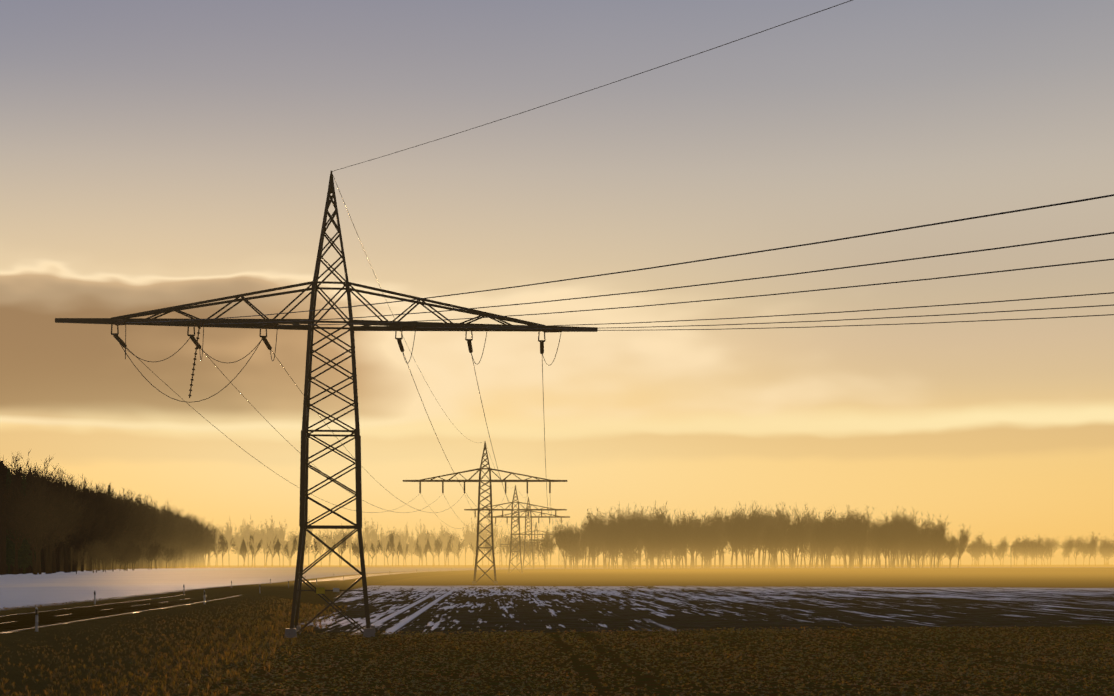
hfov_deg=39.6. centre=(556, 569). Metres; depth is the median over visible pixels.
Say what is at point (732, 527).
grove tree
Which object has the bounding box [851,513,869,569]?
grove tree
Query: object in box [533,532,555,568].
grove bush
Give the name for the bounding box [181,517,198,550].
forest tree
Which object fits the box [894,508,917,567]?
grove tree
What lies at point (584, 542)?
grove tree
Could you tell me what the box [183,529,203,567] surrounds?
forest tree
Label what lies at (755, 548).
grove tree
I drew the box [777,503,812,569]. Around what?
grove tree
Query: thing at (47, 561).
forest tree
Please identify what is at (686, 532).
grove tree
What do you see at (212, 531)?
poplar
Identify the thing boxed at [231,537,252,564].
wood
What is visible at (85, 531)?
forest tree
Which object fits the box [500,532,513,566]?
wood
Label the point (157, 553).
edge bush
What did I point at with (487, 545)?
wood
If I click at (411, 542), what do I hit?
poplar
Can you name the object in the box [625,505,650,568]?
grove tree
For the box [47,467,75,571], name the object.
forest tree
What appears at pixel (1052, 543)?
tree
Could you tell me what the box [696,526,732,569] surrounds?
grove tree
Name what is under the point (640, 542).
grove tree
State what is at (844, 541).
grove tree
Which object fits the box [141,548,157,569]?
edge bush
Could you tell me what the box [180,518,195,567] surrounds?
forest tree
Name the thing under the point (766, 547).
grove tree
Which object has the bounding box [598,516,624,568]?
grove tree
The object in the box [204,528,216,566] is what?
forest tree
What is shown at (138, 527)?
forest tree
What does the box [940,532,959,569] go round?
grove tree
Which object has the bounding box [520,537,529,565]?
wood
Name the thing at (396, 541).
poplar
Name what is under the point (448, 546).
wood
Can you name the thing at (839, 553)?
tree
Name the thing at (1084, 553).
tree
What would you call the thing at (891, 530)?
grove tree
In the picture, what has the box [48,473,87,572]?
forest tree
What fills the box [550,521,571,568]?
grove tree
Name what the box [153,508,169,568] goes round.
forest tree
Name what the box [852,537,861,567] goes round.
grove tree
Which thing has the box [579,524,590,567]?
grove tree
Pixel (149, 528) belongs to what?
forest tree
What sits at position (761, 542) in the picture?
grove tree
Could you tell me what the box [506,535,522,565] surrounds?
wood
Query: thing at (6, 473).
forest tree
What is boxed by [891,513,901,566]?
grove tree
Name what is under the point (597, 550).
tree
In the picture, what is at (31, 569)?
forest tree
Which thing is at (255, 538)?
poplar
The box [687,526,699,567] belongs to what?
grove tree
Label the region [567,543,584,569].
grove bush
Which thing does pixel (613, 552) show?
grove bush
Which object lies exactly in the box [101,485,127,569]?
forest tree
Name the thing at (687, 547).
grove tree
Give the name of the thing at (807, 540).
grove tree
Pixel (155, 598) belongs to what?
edge line
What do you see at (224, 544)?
wood
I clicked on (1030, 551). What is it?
tree
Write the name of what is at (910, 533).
grove tree
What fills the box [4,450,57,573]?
forest tree
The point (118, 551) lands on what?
tree
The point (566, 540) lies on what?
grove tree
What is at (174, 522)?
forest tree
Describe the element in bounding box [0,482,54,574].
forest tree
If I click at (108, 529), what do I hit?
forest tree
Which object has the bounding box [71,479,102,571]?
forest tree
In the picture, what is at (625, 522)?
grove tree
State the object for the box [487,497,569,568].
pylon
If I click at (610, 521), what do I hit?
grove tree
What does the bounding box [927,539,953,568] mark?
grove tree
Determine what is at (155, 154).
sky
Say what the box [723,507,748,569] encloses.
grove tree
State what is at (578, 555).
grove bush
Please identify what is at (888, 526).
grove tree
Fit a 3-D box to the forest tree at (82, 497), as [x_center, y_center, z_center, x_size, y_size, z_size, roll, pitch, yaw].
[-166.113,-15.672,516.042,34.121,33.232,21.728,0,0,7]
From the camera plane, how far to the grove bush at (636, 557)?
582.26 m
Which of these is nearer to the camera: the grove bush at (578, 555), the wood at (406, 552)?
the grove bush at (578, 555)
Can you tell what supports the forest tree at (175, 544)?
on the ground at (552, 599)
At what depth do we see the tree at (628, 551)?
586.53 m
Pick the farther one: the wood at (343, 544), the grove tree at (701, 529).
the wood at (343, 544)
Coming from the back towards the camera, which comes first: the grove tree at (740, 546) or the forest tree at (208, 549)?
the forest tree at (208, 549)
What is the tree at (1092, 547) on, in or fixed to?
on the ground at (552, 599)
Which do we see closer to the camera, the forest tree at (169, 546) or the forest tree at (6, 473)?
the forest tree at (6, 473)
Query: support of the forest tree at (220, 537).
on the ground at (552, 599)
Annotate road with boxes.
[0,568,596,633]
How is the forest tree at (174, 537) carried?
on the ground at (552, 599)
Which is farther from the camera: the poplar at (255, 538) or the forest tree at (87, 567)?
the poplar at (255, 538)
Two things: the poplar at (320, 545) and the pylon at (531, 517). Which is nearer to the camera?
the pylon at (531, 517)
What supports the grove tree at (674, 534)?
on the ground at (552, 599)
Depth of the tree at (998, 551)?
924.14 m
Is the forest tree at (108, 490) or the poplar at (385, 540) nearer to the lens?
the forest tree at (108, 490)
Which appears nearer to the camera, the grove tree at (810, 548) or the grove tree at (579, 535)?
the grove tree at (579, 535)
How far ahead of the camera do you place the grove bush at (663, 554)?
572.56 m
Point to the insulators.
(274, 325)
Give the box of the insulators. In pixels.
[113,321,562,397]
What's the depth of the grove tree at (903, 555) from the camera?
646.01 m
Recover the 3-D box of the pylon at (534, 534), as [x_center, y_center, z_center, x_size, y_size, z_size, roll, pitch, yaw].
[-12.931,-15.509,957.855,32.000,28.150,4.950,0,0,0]
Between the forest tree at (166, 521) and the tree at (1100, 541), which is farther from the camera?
the tree at (1100, 541)
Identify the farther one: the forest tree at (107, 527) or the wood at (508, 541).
the wood at (508, 541)
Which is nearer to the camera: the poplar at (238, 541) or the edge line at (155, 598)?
the edge line at (155, 598)
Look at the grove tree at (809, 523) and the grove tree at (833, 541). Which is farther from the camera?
the grove tree at (809, 523)
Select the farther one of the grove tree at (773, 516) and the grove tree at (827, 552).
the grove tree at (773, 516)
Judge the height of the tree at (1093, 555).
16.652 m
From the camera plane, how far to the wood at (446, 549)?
1090.88 m
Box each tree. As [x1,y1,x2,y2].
[0,456,32,478]
[0,462,30,483]
[0,463,23,522]
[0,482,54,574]
[2,456,36,488]
[3,458,27,487]
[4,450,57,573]
[5,468,26,573]
[5,488,71,574]
[13,471,52,573]
[18,473,35,573]
[18,478,62,573]
[19,459,70,572]
[22,480,82,573]
[25,463,69,571]
[30,484,75,572]
[33,482,58,573]
[38,488,59,572]
[40,481,79,572]
[46,484,91,557]
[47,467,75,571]
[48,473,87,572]
[52,468,85,571]
[52,507,82,568]
[56,496,96,570]
[57,482,84,571]
[62,501,96,571]
[66,477,109,538]
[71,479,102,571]
[71,484,102,570]
[71,501,99,571]
[73,504,118,570]
[77,473,111,570]
[78,478,102,570]
[81,488,112,571]
[86,483,112,570]
[94,495,115,564]
[95,483,120,503]
[96,486,120,570]
[97,492,134,560]
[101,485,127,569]
[101,491,135,569]
[104,497,127,569]
[106,485,118,564]
[111,512,148,569]
[114,517,138,569]
[117,495,160,539]
[118,494,154,568]
[118,500,145,541]
[122,503,148,569]
[123,493,152,563]
[125,491,145,568]
[135,515,158,568]
[137,504,157,568]
[138,501,178,539]
[139,494,159,568]
[139,495,161,538]
[144,502,172,568]
[145,512,158,568]
[150,515,170,568]
[152,501,166,567]
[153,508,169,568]
[154,525,174,568]
[158,514,181,551]
[159,506,176,568]
[162,506,180,567]
[162,512,179,567]
[169,506,189,557]
[169,513,207,567]
[172,511,184,567]
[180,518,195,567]
[181,516,190,567]
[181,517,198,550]
[183,526,211,567]
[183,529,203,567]
[186,516,202,567]
[186,551,196,563]
[192,519,218,566]
[193,516,207,566]
[195,516,206,567]
[199,526,211,565]
[202,525,224,566]
[204,523,217,566]
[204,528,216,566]
[207,524,230,553]
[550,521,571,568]
[555,523,575,568]
[561,529,581,568]
[564,524,575,567]
[566,523,582,567]
[578,508,607,567]
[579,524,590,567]
[579,531,590,567]
[580,521,604,567]
[581,541,602,569]
[582,518,601,567]
[586,509,613,567]
[598,508,617,567]
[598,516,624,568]
[601,521,623,568]
[604,519,626,567]
[605,501,630,567]
[606,535,643,569]
[613,511,639,568]
[617,538,640,569]
[623,506,640,567]
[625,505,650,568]
[634,508,644,567]
[634,515,646,567]
[637,502,670,567]
[639,515,658,569]
[639,524,648,560]
[640,509,677,569]
[646,537,675,569]
[648,510,662,567]
[655,526,672,569]
[658,529,684,569]
[663,525,681,569]
[666,514,695,568]
[670,518,704,569]
[671,509,697,562]
[671,513,699,554]
[672,518,696,567]
[676,511,697,567]
[678,511,706,567]
[684,519,694,567]
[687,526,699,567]
[690,523,724,569]
[692,521,713,569]
[694,538,716,569]
[695,522,701,566]
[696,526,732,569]
[698,506,734,567]
[698,510,713,567]
[698,512,723,567]
[706,507,727,567]
[722,530,743,560]
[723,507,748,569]
[725,507,744,566]
[729,503,747,566]
[734,516,752,569]
[737,509,749,567]
[740,519,759,569]
[743,506,764,569]
[744,516,760,567]
[748,501,770,557]
[748,530,761,569]
[752,509,768,567]
[755,509,775,567]
[758,505,772,567]
[759,504,791,567]
[759,521,781,569]
[762,509,786,567]
[767,521,786,569]
[769,506,790,567]
[769,515,785,567]
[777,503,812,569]
[779,528,798,567]
[785,521,806,569]
[790,524,811,567]
[797,516,814,567]
[800,544,810,559]
[801,517,819,567]
[805,508,821,567]
[806,521,813,567]
[807,512,819,566]
[809,519,840,567]
[809,527,825,568]
[811,511,836,569]
[818,505,837,522]
[818,513,838,568]
[820,514,839,569]
[833,510,871,569]
[833,512,849,568]
[834,547,843,565]
[839,504,865,567]
[839,512,849,557]
[843,515,871,566]
[847,512,870,568]
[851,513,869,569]
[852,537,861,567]
[855,545,875,566]
[857,508,878,567]
[865,518,885,567]
[865,526,881,567]
[867,522,883,568]
[869,527,880,567]
[872,523,898,569]
[875,518,902,569]
[876,521,901,569]
[877,512,900,567]
[887,507,909,568]
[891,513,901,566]
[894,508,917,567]
[895,528,929,569]
[897,510,931,569]
[899,525,909,567]
[914,549,931,566]
[916,529,934,568]
[918,511,934,568]
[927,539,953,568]
[928,515,948,569]
[930,519,947,567]
[933,533,948,567]
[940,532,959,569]
[948,523,971,568]
[954,543,967,565]
[966,543,982,566]
[968,542,985,566]
[970,534,985,566]
[982,540,989,565]
[984,539,998,565]
[992,545,1009,559]
[994,542,1004,565]
[998,538,1008,565]
[1007,548,1021,565]
[1011,538,1021,565]
[1015,537,1038,566]
[1023,539,1042,565]
[1027,538,1038,566]
[1029,541,1045,566]
[1031,544,1051,566]
[1035,535,1046,565]
[1041,537,1062,565]
[1058,534,1090,566]
[1059,546,1069,560]
[1062,537,1073,565]
[1079,533,1099,566]
[1081,539,1090,565]
[1085,540,1098,565]
[1095,536,1113,565]
[1096,539,1113,565]
[1098,541,1113,566]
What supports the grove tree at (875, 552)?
on the ground at (552, 599)
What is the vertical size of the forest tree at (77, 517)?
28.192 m
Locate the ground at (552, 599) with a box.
[0,565,1113,695]
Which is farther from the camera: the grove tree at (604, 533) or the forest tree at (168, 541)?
the forest tree at (168, 541)
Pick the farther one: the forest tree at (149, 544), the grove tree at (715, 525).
the forest tree at (149, 544)
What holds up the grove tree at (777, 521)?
on the ground at (552, 599)
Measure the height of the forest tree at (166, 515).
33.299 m
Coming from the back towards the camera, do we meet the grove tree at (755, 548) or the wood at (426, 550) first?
the wood at (426, 550)
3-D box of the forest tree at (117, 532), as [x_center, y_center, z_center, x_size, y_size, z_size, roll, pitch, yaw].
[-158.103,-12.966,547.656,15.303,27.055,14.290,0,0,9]
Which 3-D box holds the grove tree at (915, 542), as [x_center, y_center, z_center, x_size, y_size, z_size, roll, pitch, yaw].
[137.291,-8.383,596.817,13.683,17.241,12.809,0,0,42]
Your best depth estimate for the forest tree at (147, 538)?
631.70 m
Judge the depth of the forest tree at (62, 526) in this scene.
438.14 m
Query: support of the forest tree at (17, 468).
on the ground at (552, 599)
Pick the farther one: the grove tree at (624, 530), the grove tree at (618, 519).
the grove tree at (618, 519)
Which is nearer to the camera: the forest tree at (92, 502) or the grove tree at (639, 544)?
the forest tree at (92, 502)
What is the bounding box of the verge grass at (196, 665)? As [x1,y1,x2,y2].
[0,594,347,695]
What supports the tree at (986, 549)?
on the ground at (552, 599)
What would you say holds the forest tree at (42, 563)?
on the ground at (552, 599)
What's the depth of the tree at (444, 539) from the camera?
995.09 m
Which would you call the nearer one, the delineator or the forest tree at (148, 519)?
the delineator
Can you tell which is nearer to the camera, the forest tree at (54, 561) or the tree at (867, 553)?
the forest tree at (54, 561)
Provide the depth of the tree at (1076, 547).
874.19 m
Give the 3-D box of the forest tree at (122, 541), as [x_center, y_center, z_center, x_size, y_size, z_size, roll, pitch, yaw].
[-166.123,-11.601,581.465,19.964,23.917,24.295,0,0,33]
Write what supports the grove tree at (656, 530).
on the ground at (552, 599)
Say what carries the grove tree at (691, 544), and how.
on the ground at (552, 599)
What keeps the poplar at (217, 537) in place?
on the ground at (552, 599)
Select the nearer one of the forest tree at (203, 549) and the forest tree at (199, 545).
the forest tree at (199, 545)
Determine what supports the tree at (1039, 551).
on the ground at (552, 599)
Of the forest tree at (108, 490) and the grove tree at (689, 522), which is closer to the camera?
the forest tree at (108, 490)
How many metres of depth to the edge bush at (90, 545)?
470.57 m
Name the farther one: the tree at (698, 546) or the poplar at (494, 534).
the poplar at (494, 534)
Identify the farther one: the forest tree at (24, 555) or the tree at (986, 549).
the tree at (986, 549)
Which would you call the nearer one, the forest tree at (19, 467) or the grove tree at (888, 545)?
the forest tree at (19, 467)
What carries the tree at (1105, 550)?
on the ground at (552, 599)
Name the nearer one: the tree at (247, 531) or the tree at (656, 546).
the tree at (656, 546)
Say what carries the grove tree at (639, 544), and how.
on the ground at (552, 599)
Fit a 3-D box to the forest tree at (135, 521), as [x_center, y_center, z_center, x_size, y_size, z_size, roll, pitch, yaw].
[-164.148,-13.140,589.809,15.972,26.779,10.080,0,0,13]
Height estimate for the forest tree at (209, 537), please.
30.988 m
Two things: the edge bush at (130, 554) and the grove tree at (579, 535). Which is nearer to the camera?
the edge bush at (130, 554)
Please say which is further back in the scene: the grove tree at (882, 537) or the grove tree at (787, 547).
the grove tree at (787, 547)
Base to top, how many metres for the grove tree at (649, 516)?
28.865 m
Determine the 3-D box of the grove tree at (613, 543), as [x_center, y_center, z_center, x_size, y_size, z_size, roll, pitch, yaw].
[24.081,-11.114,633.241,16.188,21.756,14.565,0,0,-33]
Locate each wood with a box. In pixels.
[219,528,234,566]
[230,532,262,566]
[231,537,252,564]
[249,530,262,566]
[261,524,278,566]
[274,532,281,566]
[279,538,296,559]
[285,535,296,566]
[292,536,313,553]
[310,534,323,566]
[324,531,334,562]
[334,529,354,566]
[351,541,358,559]
[352,540,367,565]
[364,541,382,565]
[378,537,393,565]
[385,526,402,566]
[385,534,400,565]
[398,544,415,565]
[407,537,428,565]
[413,544,426,562]
[416,528,428,565]
[424,534,442,566]
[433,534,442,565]
[438,527,454,566]
[438,531,455,565]
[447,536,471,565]
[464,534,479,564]
[479,536,497,564]
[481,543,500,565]
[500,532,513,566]
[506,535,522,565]
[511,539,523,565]
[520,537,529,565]
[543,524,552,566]
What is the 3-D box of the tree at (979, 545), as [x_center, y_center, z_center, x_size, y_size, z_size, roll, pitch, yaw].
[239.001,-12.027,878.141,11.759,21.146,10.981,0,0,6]
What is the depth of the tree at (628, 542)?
578.55 m
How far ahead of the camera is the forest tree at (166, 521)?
730.09 m
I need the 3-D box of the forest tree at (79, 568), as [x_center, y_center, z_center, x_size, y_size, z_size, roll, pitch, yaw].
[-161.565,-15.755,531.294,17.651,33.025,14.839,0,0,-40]
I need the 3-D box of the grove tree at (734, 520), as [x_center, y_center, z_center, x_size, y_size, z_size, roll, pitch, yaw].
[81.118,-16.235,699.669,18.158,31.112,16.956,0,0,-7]
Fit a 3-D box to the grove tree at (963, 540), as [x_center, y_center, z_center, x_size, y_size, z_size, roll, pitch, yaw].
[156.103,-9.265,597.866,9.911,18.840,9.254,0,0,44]
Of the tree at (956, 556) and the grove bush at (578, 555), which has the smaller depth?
the grove bush at (578, 555)
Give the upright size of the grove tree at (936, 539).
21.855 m
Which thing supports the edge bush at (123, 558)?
on the ground at (552, 599)
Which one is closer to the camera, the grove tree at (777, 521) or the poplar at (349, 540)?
the grove tree at (777, 521)
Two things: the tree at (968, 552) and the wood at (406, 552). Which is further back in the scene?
the wood at (406, 552)
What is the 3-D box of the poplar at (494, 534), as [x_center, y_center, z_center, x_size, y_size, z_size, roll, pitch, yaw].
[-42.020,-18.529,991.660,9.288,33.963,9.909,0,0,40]
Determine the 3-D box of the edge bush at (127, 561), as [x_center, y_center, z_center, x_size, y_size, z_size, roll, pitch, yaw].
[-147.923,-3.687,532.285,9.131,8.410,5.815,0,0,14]
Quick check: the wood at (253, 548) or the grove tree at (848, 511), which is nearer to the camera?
the grove tree at (848, 511)
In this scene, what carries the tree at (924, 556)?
on the ground at (552, 599)
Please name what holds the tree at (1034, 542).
on the ground at (552, 599)
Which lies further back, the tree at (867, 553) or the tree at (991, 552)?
the tree at (991, 552)
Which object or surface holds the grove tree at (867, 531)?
on the ground at (552, 599)
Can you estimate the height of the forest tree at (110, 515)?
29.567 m
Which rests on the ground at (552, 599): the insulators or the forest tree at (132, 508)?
the forest tree at (132, 508)
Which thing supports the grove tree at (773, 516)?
on the ground at (552, 599)
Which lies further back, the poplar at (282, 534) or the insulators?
the poplar at (282, 534)
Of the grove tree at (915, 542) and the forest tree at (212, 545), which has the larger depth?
the forest tree at (212, 545)
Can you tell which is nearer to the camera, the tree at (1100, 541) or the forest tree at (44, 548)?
the forest tree at (44, 548)
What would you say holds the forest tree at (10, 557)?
on the ground at (552, 599)
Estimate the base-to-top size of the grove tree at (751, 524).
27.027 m
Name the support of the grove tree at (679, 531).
on the ground at (552, 599)
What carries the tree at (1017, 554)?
on the ground at (552, 599)
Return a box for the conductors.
[115,0,1113,550]
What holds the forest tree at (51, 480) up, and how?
on the ground at (552, 599)
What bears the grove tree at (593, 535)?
on the ground at (552, 599)
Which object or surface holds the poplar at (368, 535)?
on the ground at (552, 599)
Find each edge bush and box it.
[66,549,92,573]
[83,541,109,572]
[101,551,113,571]
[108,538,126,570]
[113,552,126,567]
[117,549,138,570]
[118,551,140,570]
[119,543,136,570]
[128,541,140,569]
[131,544,143,570]
[141,540,160,568]
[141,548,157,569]
[147,541,165,568]
[161,545,175,568]
[170,546,184,568]
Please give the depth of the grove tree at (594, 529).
619.26 m
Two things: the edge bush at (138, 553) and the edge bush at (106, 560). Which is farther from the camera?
the edge bush at (138, 553)
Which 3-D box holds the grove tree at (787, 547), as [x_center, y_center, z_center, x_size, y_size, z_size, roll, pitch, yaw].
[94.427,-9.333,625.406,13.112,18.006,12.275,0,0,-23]
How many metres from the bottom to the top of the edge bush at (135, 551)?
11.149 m
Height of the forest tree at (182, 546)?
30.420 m
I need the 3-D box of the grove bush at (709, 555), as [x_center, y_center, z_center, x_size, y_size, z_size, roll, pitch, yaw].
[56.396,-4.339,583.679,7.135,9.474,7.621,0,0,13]
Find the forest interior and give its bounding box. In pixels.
[0,461,199,574]
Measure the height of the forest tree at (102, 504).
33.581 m
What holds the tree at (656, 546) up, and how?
on the ground at (552, 599)
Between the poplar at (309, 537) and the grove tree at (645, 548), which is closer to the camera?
the grove tree at (645, 548)
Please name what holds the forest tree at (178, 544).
on the ground at (552, 599)
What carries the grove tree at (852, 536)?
on the ground at (552, 599)
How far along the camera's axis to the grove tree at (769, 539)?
583.38 m
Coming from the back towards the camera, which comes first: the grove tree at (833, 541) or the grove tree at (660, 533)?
the grove tree at (833, 541)
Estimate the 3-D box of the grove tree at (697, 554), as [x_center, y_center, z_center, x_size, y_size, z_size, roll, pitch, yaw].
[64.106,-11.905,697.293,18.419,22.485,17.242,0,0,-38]
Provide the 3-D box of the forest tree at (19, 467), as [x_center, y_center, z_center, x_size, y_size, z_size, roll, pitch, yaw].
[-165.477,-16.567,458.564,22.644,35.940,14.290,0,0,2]
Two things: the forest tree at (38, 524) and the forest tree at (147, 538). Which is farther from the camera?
the forest tree at (147, 538)
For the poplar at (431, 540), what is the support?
on the ground at (552, 599)
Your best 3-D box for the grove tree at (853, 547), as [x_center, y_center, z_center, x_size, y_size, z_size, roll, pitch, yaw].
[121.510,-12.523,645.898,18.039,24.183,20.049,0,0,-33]
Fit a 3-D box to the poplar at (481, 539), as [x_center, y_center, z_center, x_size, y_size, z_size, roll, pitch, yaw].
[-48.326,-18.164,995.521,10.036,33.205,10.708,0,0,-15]
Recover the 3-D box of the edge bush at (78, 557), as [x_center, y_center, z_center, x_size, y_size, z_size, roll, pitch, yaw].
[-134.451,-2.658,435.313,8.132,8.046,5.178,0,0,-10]
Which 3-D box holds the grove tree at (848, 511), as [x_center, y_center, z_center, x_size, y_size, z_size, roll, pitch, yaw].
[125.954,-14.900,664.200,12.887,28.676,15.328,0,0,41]
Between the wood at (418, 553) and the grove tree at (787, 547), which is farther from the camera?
the wood at (418, 553)
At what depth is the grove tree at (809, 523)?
692.13 m
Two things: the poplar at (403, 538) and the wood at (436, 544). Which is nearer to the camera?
the poplar at (403, 538)
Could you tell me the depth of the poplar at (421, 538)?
988.18 m
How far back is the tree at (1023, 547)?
886.40 m
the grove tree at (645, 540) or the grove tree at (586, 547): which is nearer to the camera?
the grove tree at (645, 540)
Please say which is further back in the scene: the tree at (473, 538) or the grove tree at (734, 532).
the tree at (473, 538)
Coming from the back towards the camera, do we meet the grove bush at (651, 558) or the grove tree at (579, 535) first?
the grove tree at (579, 535)
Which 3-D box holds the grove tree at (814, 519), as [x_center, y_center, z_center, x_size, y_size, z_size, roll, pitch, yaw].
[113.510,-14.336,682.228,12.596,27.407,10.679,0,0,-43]
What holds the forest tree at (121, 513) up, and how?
on the ground at (552, 599)
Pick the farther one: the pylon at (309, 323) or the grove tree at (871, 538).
the grove tree at (871, 538)
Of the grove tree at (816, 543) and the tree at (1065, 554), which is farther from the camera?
the tree at (1065, 554)
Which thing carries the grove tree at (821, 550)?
on the ground at (552, 599)
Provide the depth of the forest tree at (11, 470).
448.11 m
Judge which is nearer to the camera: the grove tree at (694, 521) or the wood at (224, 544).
the grove tree at (694, 521)
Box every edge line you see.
[1,570,460,632]
[6,568,588,615]
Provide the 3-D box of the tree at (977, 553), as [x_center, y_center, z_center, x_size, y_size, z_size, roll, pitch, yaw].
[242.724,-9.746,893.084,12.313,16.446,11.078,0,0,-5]
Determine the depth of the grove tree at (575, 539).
603.77 m
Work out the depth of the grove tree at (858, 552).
620.46 m
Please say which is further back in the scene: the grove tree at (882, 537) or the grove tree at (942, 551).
the grove tree at (942, 551)
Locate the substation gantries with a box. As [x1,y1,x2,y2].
[499,539,575,567]
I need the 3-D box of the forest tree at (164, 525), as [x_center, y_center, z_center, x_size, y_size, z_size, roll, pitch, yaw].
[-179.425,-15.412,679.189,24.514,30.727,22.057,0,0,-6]
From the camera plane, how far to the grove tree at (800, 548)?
610.98 m
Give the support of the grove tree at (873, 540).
on the ground at (552, 599)
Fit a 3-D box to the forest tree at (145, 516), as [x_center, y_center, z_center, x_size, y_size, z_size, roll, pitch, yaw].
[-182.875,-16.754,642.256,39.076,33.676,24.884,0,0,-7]
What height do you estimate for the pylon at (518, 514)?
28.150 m
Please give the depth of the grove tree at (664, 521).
594.21 m
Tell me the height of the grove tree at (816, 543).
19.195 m
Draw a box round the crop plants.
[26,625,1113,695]
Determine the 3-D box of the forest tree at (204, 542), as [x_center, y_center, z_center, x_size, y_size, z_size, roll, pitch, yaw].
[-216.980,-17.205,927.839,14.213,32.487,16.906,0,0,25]
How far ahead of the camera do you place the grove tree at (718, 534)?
669.23 m
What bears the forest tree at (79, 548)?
on the ground at (552, 599)
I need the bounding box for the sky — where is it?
[0,0,1113,564]
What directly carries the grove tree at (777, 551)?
on the ground at (552, 599)
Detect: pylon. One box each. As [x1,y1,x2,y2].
[55,171,597,637]
[403,442,566,583]
[464,485,566,573]
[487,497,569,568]
[510,523,554,566]
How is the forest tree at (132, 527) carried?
on the ground at (552, 599)
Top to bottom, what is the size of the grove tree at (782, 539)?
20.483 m
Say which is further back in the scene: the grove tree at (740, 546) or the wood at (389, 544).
the wood at (389, 544)
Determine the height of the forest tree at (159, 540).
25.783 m
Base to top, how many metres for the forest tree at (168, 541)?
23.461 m
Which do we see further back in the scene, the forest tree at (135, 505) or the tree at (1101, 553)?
the tree at (1101, 553)
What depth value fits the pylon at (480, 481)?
299.84 m
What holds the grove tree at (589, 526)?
on the ground at (552, 599)
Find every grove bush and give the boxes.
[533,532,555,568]
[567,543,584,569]
[568,546,585,569]
[605,543,627,569]
[627,549,643,569]
[641,545,656,569]
[651,543,668,569]
[668,542,687,569]
[698,547,713,569]
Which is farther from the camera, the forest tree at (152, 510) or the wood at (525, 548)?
the wood at (525, 548)
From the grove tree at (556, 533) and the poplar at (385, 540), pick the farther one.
the poplar at (385, 540)
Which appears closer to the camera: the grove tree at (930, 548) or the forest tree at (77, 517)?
the forest tree at (77, 517)
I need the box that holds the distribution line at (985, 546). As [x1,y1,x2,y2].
[670,546,1037,567]
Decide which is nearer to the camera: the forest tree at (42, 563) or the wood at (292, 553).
the forest tree at (42, 563)
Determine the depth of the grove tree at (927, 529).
619.47 m
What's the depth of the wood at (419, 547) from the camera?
1066.80 m
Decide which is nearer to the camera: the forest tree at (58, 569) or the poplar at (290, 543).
the forest tree at (58, 569)
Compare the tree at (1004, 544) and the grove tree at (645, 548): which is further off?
the tree at (1004, 544)
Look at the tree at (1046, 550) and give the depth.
891.19 m
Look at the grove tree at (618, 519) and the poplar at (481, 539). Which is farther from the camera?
the poplar at (481, 539)
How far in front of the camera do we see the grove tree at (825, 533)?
583.01 m
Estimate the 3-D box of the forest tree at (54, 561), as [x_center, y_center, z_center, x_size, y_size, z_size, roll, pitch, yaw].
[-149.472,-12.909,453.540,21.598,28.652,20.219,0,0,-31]
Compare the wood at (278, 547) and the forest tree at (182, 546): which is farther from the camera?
the wood at (278, 547)
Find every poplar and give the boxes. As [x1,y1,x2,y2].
[208,521,214,566]
[212,525,220,566]
[224,518,232,566]
[230,526,242,566]
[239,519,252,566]
[251,524,261,566]
[257,524,269,566]
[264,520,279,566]
[276,520,286,566]
[286,531,295,566]
[306,517,312,565]
[315,530,324,566]
[323,529,335,566]
[333,524,343,566]
[345,529,352,566]
[353,531,365,566]
[362,522,373,566]
[369,518,378,566]
[378,528,389,566]
[392,528,399,566]
[399,524,409,566]
[407,532,415,566]
[416,520,427,566]
[428,528,435,566]
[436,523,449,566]
[449,534,459,566]
[462,521,470,566]
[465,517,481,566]
[476,521,487,566]
[483,519,497,564]
[495,525,508,566]
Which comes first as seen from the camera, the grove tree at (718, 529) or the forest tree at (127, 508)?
the forest tree at (127, 508)
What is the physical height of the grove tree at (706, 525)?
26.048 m
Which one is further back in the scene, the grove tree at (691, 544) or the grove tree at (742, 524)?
the grove tree at (742, 524)
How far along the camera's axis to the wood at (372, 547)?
1083.26 m
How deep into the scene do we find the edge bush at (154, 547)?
588.02 m

